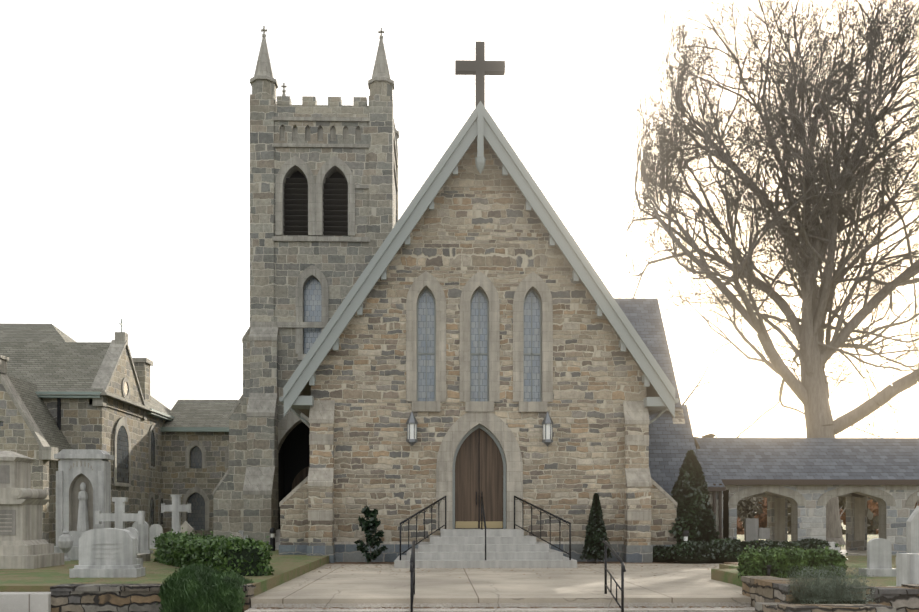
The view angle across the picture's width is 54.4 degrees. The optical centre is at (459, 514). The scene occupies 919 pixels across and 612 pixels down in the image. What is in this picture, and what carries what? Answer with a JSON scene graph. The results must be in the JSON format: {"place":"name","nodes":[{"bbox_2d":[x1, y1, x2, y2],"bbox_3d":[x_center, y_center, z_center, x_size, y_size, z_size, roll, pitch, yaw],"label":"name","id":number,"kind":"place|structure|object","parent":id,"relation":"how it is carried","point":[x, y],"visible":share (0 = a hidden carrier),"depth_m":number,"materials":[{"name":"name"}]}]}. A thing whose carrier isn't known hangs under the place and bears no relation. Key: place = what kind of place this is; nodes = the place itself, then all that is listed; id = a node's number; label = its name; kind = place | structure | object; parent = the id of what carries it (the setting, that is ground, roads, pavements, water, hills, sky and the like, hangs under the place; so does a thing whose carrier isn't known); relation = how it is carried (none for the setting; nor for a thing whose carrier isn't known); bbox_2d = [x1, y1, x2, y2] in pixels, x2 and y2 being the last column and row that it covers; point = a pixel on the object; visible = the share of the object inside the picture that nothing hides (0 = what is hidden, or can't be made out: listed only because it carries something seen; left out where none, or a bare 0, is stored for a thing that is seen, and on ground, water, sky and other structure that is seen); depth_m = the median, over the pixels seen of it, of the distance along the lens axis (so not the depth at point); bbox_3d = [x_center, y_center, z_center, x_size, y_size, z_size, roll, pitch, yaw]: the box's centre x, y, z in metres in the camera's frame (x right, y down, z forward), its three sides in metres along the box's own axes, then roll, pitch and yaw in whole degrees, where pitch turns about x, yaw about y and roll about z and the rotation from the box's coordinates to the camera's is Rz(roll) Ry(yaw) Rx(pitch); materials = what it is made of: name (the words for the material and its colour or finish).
{"place":"outdoors","nodes":[
{"label":"outdoors","id":0,"kind":"place"},
{"bbox_2d":[0,319,173,544],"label":"parish house walls","id":1,"kind":"structure","parent":0,"point":[129,438],"depth_m":36.34,"materials":[{"name":"grey stone"}]},
{"bbox_2d":[0,324,173,452],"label":"roof","id":2,"kind":"structure","parent":1,"relation":"on","point":[47,358],"depth_m":36.60,"materials":[{"name":"grey stone"}]},
{"bbox_2d":[0,545,328,595],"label":"lawn","id":3,"kind":"structure","parent":0,"point":[285,569],"depth_m":17.49,"materials":[{"name":"green plant"}]},
{"bbox_2d":[0,451,63,568],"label":"pedestal monument","id":4,"kind":"object","parent":3,"relation":"on","point":[24,544],"visible":0.98,"depth_m":19.69,"materials":[{"name":"stone"}]},
{"bbox_2d":[54,449,113,560],"bbox_3d":[-9.811,-0.203,23.120,1.500,2.960,1.481,0,0,-1],"label":"gothic niche monument","id":5,"kind":"object","parent":3,"relation":"on","point":[83,485],"visible":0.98,"depth_m":23.16,"materials":[{"name":"stone"}]},
{"bbox_2d":[69,528,144,577],"bbox_3d":[-6.647,0.742,16.891,1.240,0.970,0.500,0,0,-1],"label":"gravestone","id":6,"kind":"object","parent":3,"relation":"on","point":[107,552],"depth_m":16.77,"materials":[{"name":"stone"}]},
{"bbox_2d":[95,497,144,566],"bbox_3d":[-7.254,0.432,19.076,1.000,1.590,0.560,0,0,-1],"label":"cross monument","id":7,"kind":"object","parent":3,"relation":"on","point":[119,516],"visible":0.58,"depth_m":19.01,"materials":[{"name":"stone"}]},
{"bbox_2d":[125,527,138,552],"bbox_3d":[-8.456,0.777,22.946,0.580,0.900,0.300,0,0,-1],"label":"headstone","id":8,"kind":"object","parent":3,"relation":"on","point":[135,532],"visible":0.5,"depth_m":22.89,"materials":[{"name":"stone"}]},
{"bbox_2d":[132,521,152,552],"bbox_3d":[-9.610,0.702,26.917,0.660,1.050,0.300,0,0,-1],"label":"headstone","id":9,"kind":"object","parent":3,"relation":"on","point":[144,537],"visible":0.58,"depth_m":26.86,"materials":[{"name":"stone"}]},
{"bbox_2d":[137,553,150,561],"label":"ledger stones","id":10,"kind":"object","parent":3,"relation":"on","point":[145,556],"visible":0.04,"depth_m":22.45,"materials":[{"name":"stone"}]},
{"bbox_2d":[150,524,162,548],"bbox_3d":[-10.513,0.783,30.895,0.623,0.911,0.298,0,0,-1],"label":"headstone","id":11,"kind":"object","parent":3,"relation":"on","point":[156,530],"visible":0.6,"depth_m":30.84,"materials":[{"name":"stone"}]},
{"bbox_2d":[161,495,190,533],"bbox_3d":[-8.071,0.332,25.456,0.800,1.790,0.600,0,0,-1],"label":"cross monument","id":12,"kind":"object","parent":3,"relation":"on","point":[176,508],"visible":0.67,"depth_m":25.38,"materials":[{"name":"stone"}]},
{"bbox_2d":[181,521,193,534],"bbox_3d":[-8.976,0.736,29.434,0.667,1.016,0.280,0,0,2],"label":"headstone","id":13,"kind":"object","parent":3,"relation":"on","point":[186,526],"visible":0.27,"depth_m":29.37,"materials":[{"name":"stone"}]},
{"bbox_2d":[152,527,273,575],"bbox_3d":[-5.819,0.820,20.137,1.333,1.001,7.734,0,0,-29],"label":"hedge","id":14,"kind":"object","parent":3,"relation":"on","point":[246,556],"visible":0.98,"depth_m":17.69,"materials":[{"name":"green plant"}]},
{"bbox_2d":[230,533,242,538],"bbox_3d":[-6.372,0.879,25.501,0.562,0.704,0.280,0,0,6],"label":"headstone","id":15,"kind":"object","parent":3,"relation":"on","point":[238,534],"visible":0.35,"depth_m":25.45,"materials":[{"name":"stone"}]},
{"bbox_2d":[250,96,397,529],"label":"tower walls","id":16,"kind":"structure","parent":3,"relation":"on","point":[321,238],"depth_m":31.55,"materials":[{"name":"grey stone"}]},
{"bbox_2d":[213,327,278,544],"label":"buttress","id":17,"kind":"structure","parent":16,"relation":"attached to","point":[245,494],"depth_m":31.16,"materials":[{"name":"grey stone"}]},
{"bbox_2d":[250,26,398,321],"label":"tower turrets","id":18,"kind":"object","parent":16,"relation":"attached to","point":[263,102],"visible":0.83,"depth_m":31.45,"materials":[{"name":"grey stone"}]},
{"bbox_2d":[161,400,237,535],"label":"connector wing","id":19,"kind":"structure","parent":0,"point":[195,450],"depth_m":43.15,"materials":[{"name":"grey stone"}]},
{"bbox_2d":[239,530,248,538],"bbox_3d":[-6.781,0.865,27.791,0.430,0.725,0.300,0,0,-1],"label":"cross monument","id":20,"kind":"object","parent":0,"point":[241,532],"visible":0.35,"depth_m":27.75,"materials":[{"name":"stone"}]},
{"bbox_2d":[275,530,279,549],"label":"tower porch steps","id":21,"kind":"structure","parent":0,"point":[277,540],"depth_m":30.61,"materials":[{"name":"grey stone"}]},
{"bbox_2d":[0,0,918,437],"label":"sky","id":22,"kind":"structure","parent":0,"point":[125,124],"materials":[{"name":"white"}]},
{"bbox_2d":[251,564,750,603],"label":"plaza pavement","id":23,"kind":"structure","parent":0,"point":[683,584],"depth_m":17.06,"materials":[{"name":"grey concrete"}]},
{"bbox_2d":[270,527,275,550],"bbox_3d":[-6.005,0.897,28.712,0.200,0.960,0.190,0,0,-1],"label":"bollard light","id":24,"kind":"object","parent":23,"relation":"on","point":[272,532],"visible":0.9,"depth_m":28.65,"materials":[{"name":"black metal"}]},
{"bbox_2d":[394,529,576,567],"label":"stairs","id":25,"kind":"structure","parent":23,"relation":"on","point":[465,548],"depth_m":23.44,"materials":[{"name":"grey stone"}]},
{"bbox_2d":[400,496,570,559],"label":"stair railings","id":26,"kind":"object","parent":25,"relation":"on","point":[483,512],"depth_m":24.35,"materials":[{"name":"black metal"}]},
{"bbox_2d":[328,561,738,564],"bbox_3d":[1.519,1.312,23.656,14.120,0.330,7.100,0,0,-1],"label":"mulch bed","id":27,"kind":"object","parent":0,"point":[708,562],"depth_m":25.32,"materials":[{"name":"brown soil"}]},
{"bbox_2d":[354,505,387,562],"bbox_3d":[-2.505,0.561,25.493,0.806,1.672,1.026,0,0,24],"label":"magnolia","id":28,"kind":"object","parent":27,"relation":"on","point":[369,526],"visible":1,"depth_m":25.36,"materials":[{"name":"green plant"}]},
{"bbox_2d":[279,137,676,562],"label":"church facade","id":29,"kind":"structure","parent":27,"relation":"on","point":[479,338],"depth_m":26.27,"materials":[{"name":"beige stone"}]},
{"bbox_2d":[406,412,417,445],"bbox_3d":[-1.392,-2.498,26.026,0.294,1.030,0.376,0,0,-31],"label":"lantern","id":30,"kind":"object","parent":29,"relation":"attached to","point":[411,423],"visible":1,"depth_m":25.91,"materials":[{"name":"silver metal"}]},
{"bbox_2d":[283,101,674,417],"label":"bargeboards","id":31,"kind":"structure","parent":29,"relation":"on","point":[480,124],"depth_m":25.77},
{"bbox_2d":[279,397,678,425],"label":"nave gutter pipes","id":32,"kind":"object","parent":31,"relation":"attached to","point":[297,412],"visible":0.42,"depth_m":26.50,"materials":[{"name":"grey metal"}]},
{"bbox_2d":[455,41,504,107],"bbox_3d":[0.598,-12.708,25.993,1.440,1.970,0.260,0,0,-1],"label":"gable cross","id":33,"kind":"object","parent":29,"relation":"on","point":[479,67],"visible":0.82,"depth_m":25.86,"materials":[{"name":"black metal"}]},
{"bbox_2d":[542,412,552,445],"bbox_3d":[2.584,-2.498,26.130,0.294,1.030,0.376,0,0,29],"label":"lantern","id":34,"kind":"object","parent":29,"relation":"attached to","point":[547,423],"visible":1,"depth_m":26.01,"materials":[{"name":"silver metal"}]},
{"bbox_2d":[579,493,611,562],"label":"conifer","id":35,"kind":"object","parent":27,"relation":"on","point":[595,537],"visible":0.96,"depth_m":25.49,"materials":[{"name":"green plant"}]},
{"bbox_2d":[682,530,688,541],"bbox_3d":[6.481,0.917,25.586,0.200,0.960,0.190,0,0,-1],"label":"bollard light","id":36,"kind":"object","parent":27,"relation":"on","point":[685,533],"visible":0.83,"depth_m":25.53,"materials":[{"name":"black metal"}]},
{"bbox_2d":[668,450,719,542],"bbox_3d":[6.952,-0.276,26.918,1.647,3.364,1.585,0,0,-1],"label":"evergreen tree","id":37,"kind":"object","parent":27,"relation":"on","point":[696,517],"depth_m":26.43,"materials":[{"name":"green plant"}]},
{"bbox_2d":[614,298,681,410],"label":"roof","id":38,"kind":"structure","parent":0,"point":[644,316],"depth_m":31.90,"materials":[{"name":"grey stone"}]},
{"bbox_2d":[672,409,684,423],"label":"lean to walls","id":39,"kind":"structure","parent":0,"point":[679,418],"depth_m":29.65,"materials":[{"name":"beige stone"}]},
{"bbox_2d":[649,405,698,496],"bbox_3d":[6.071,-1.853,28.627,3.200,3.660,2.700,0,0,-1],"label":"lean to roof","id":40,"kind":"object","parent":39,"relation":"on","point":[671,444],"visible":0.23,"depth_m":28.97,"materials":[{"name":"grey stone"}]},
{"bbox_2d":[711,564,895,586],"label":"lawn","id":41,"kind":"structure","parent":0,"point":[726,573],"depth_m":17.75,"materials":[{"name":"green plant"}]},
{"bbox_2d":[766,565,770,575],"bbox_3d":[5.578,1.047,16.109,0.078,0.260,0.090,0,0,-1],"label":"stake light","id":42,"kind":"object","parent":41,"relation":"on","point":[768,570],"visible":0.82,"depth_m":16.09,"materials":[{"name":"black metal"}]},
{"bbox_2d":[736,541,847,578],"bbox_3d":[6.216,0.876,16.747,1.988,0.750,1.178,0,0,-1],"label":"hedge","id":43,"kind":"object","parent":41,"relation":"on","point":[755,562],"visible":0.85,"depth_m":16.33,"materials":[{"name":"green plant"}]},
{"bbox_2d":[858,538,895,576],"bbox_3d":[7.881,0.827,16.770,0.640,0.760,0.320,0,0,-1],"label":"arched headstone","id":44,"kind":"object","parent":41,"relation":"on","point":[879,557],"visible":0.94,"depth_m":16.72,"materials":[{"name":"stone"}]},
{"bbox_2d":[896,553,918,586],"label":"block monument","id":45,"kind":"object","parent":41,"relation":"on","point":[907,568],"visible":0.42,"depth_m":13.29,"materials":[{"name":"stone"}]},
{"bbox_2d":[906,492,918,552],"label":"tall cross monument","id":46,"kind":"object","parent":41,"relation":"on","point":[912,533],"visible":0.62,"depth_m":19.73,"materials":[{"name":"stone"}]},
{"bbox_2d":[737,535,895,563],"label":"lawn","id":47,"kind":"structure","parent":0,"point":[856,559],"depth_m":29.84,"materials":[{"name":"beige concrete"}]},
{"bbox_2d":[708,484,722,538],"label":"link walls","id":48,"kind":"structure","parent":47,"relation":"on","point":[716,501],"depth_m":29.75,"materials":[{"name":"grey stone"}]},
{"bbox_2d":[696,449,725,490],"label":"link roof","id":49,"kind":"structure","parent":48,"relation":"on","point":[711,474],"depth_m":30.36,"materials":[{"name":"grey stone"}]},
{"bbox_2d":[653,537,840,563],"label":"shrubs","id":50,"kind":"object","parent":47,"relation":"on","point":[713,550],"visible":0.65,"depth_m":25.30,"materials":[{"name":"green plant"}]},
{"bbox_2d":[744,518,769,541],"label":"old slab","id":51,"kind":"structure","parent":47,"relation":"on","point":[753,531],"depth_m":28.11,"materials":[{"name":"stone"}]},
{"bbox_2d":[696,446,918,555],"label":"cloister walls","id":52,"kind":"structure","parent":47,"relation":"on","point":[896,504],"depth_m":30.65,"materials":[{"name":"stone"}]},
{"bbox_2d":[694,438,918,484],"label":"roof","id":53,"kind":"structure","parent":52,"relation":"on","point":[815,461],"depth_m":31.32,"materials":[{"name":"tile"}]},
{"bbox_2d":[824,542,839,552],"bbox_3d":[9.975,1.072,23.927,0.400,0.670,0.240,0,0,-1],"label":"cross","id":54,"kind":"object","parent":47,"relation":"on","point":[832,544],"visible":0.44,"depth_m":23.88,"materials":[{"name":"stone"}]},
{"bbox_3d":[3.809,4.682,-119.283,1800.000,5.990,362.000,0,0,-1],"label":"ground","id":55,"kind":"structure","parent":0,"visible":0},
{"bbox_2d":[0,583,255,611],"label":"retaining wall","id":56,"kind":"structure","parent":55,"relation":"on","point":[102,598],"depth_m":14.40,"materials":[{"name":"brown stone"}]},
{"bbox_2d":[157,563,256,611],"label":"shrub","id":57,"kind":"object","parent":55,"relation":"on","point":[194,588],"visible":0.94,"depth_m":14.26,"materials":[{"name":"green plant"}]},
{"bbox_2d":[244,602,754,611],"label":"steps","id":58,"kind":"structure","parent":55,"relation":"on","point":[746,606],"depth_m":14.59,"materials":[{"name":"grey concrete"}]},
{"bbox_2d":[410,540,625,611],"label":"step railings","id":59,"kind":"object","parent":58,"relation":"on","point":[412,571],"visible":1,"depth_m":14.53,"materials":[{"name":"black metal"}]},
{"bbox_2d":[617,276,746,408],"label":"bare tree","id":60,"kind":"object","parent":55,"relation":"on","point":[697,385],"visible":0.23,"depth_m":47.32,"materials":[{"name":"brown plant"}]},
{"bbox_2d":[615,0,918,544],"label":"oak tree","id":61,"kind":"object","parent":55,"relation":"on","point":[811,247],"visible":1,"depth_m":40.79,"materials":[{"name":"brown plant"}]},
{"bbox_3d":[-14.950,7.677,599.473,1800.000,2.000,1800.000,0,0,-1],"label":"ground","id":62,"kind":"structure","parent":0,"visible":0},
{"bbox_2d":[737,517,743,534],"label":"tree","id":63,"kind":"object","parent":62,"relation":"on","point":[740,529],"visible":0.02,"depth_m":84.75,"materials":[{"name":"brown plant"}]},
{"bbox_2d":[737,497,766,527],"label":"tree","id":64,"kind":"object","parent":62,"relation":"on","point":[750,506],"visible":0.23,"depth_m":92.23,"materials":[{"name":"brown plant"}]},
{"bbox_2d":[742,497,763,512],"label":"tree","id":65,"kind":"object","parent":62,"relation":"on","point":[759,499],"visible":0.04,"depth_m":119.00,"materials":[{"name":"brown plant"}]},
{"bbox_2d":[693,433,845,516],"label":"treeline","id":66,"kind":"object","parent":62,"relation":"on","point":[842,501],"depth_m":142.05,"materials":[{"name":"brown plant"}]},
{"bbox_2d":[754,497,845,527],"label":"tree","id":67,"kind":"object","parent":62,"relation":"on","point":[763,521],"visible":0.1,"depth_m":91.11,"materials":[{"name":"brown plant"}]},
{"bbox_2d":[788,500,878,534],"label":"tree","id":68,"kind":"object","parent":62,"relation":"on","point":[871,529],"visible":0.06,"depth_m":72.37,"materials":[{"name":"brown plant"}]},
{"bbox_2d":[867,497,878,519],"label":"tree","id":69,"kind":"object","parent":62,"relation":"on","point":[874,500],"depth_m":100.51,"materials":[{"name":"brown plant"}]},
{"bbox_2d":[867,499,918,533],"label":"tree","id":70,"kind":"object","parent":62,"relation":"on","point":[871,506],"visible":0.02,"depth_m":83.12,"materials":[{"name":"brown plant"}]},
{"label":"sidewalk","id":71,"kind":"structure","parent":0,"visible":0},
{"bbox_2d":[4,555,741,608],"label":"leaf litter","id":72,"kind":"object","parent":71,"relation":"on","point":[467,582],"visible":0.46,"depth_m":14.63,"materials":[{"name":"brown plant"}]},
{"bbox_2d":[741,576,918,611],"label":"retaining wall","id":73,"kind":"structure","parent":71,"relation":"on","point":[765,593],"depth_m":12.37,"materials":[{"name":"stone"}]},
{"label":"planter soil","id":74,"kind":"object","parent":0,"visible":0},
{"bbox_2d":[780,564,885,603],"bbox_3d":[4.942,0.962,11.914,1.118,0.590,1.012,0,0,-1],"label":"rosemary bush","id":75,"kind":"object","parent":74,"relation":"on","point":[846,594],"visible":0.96,"depth_m":11.74,"materials":[{"name":"green plant"}]}
]}

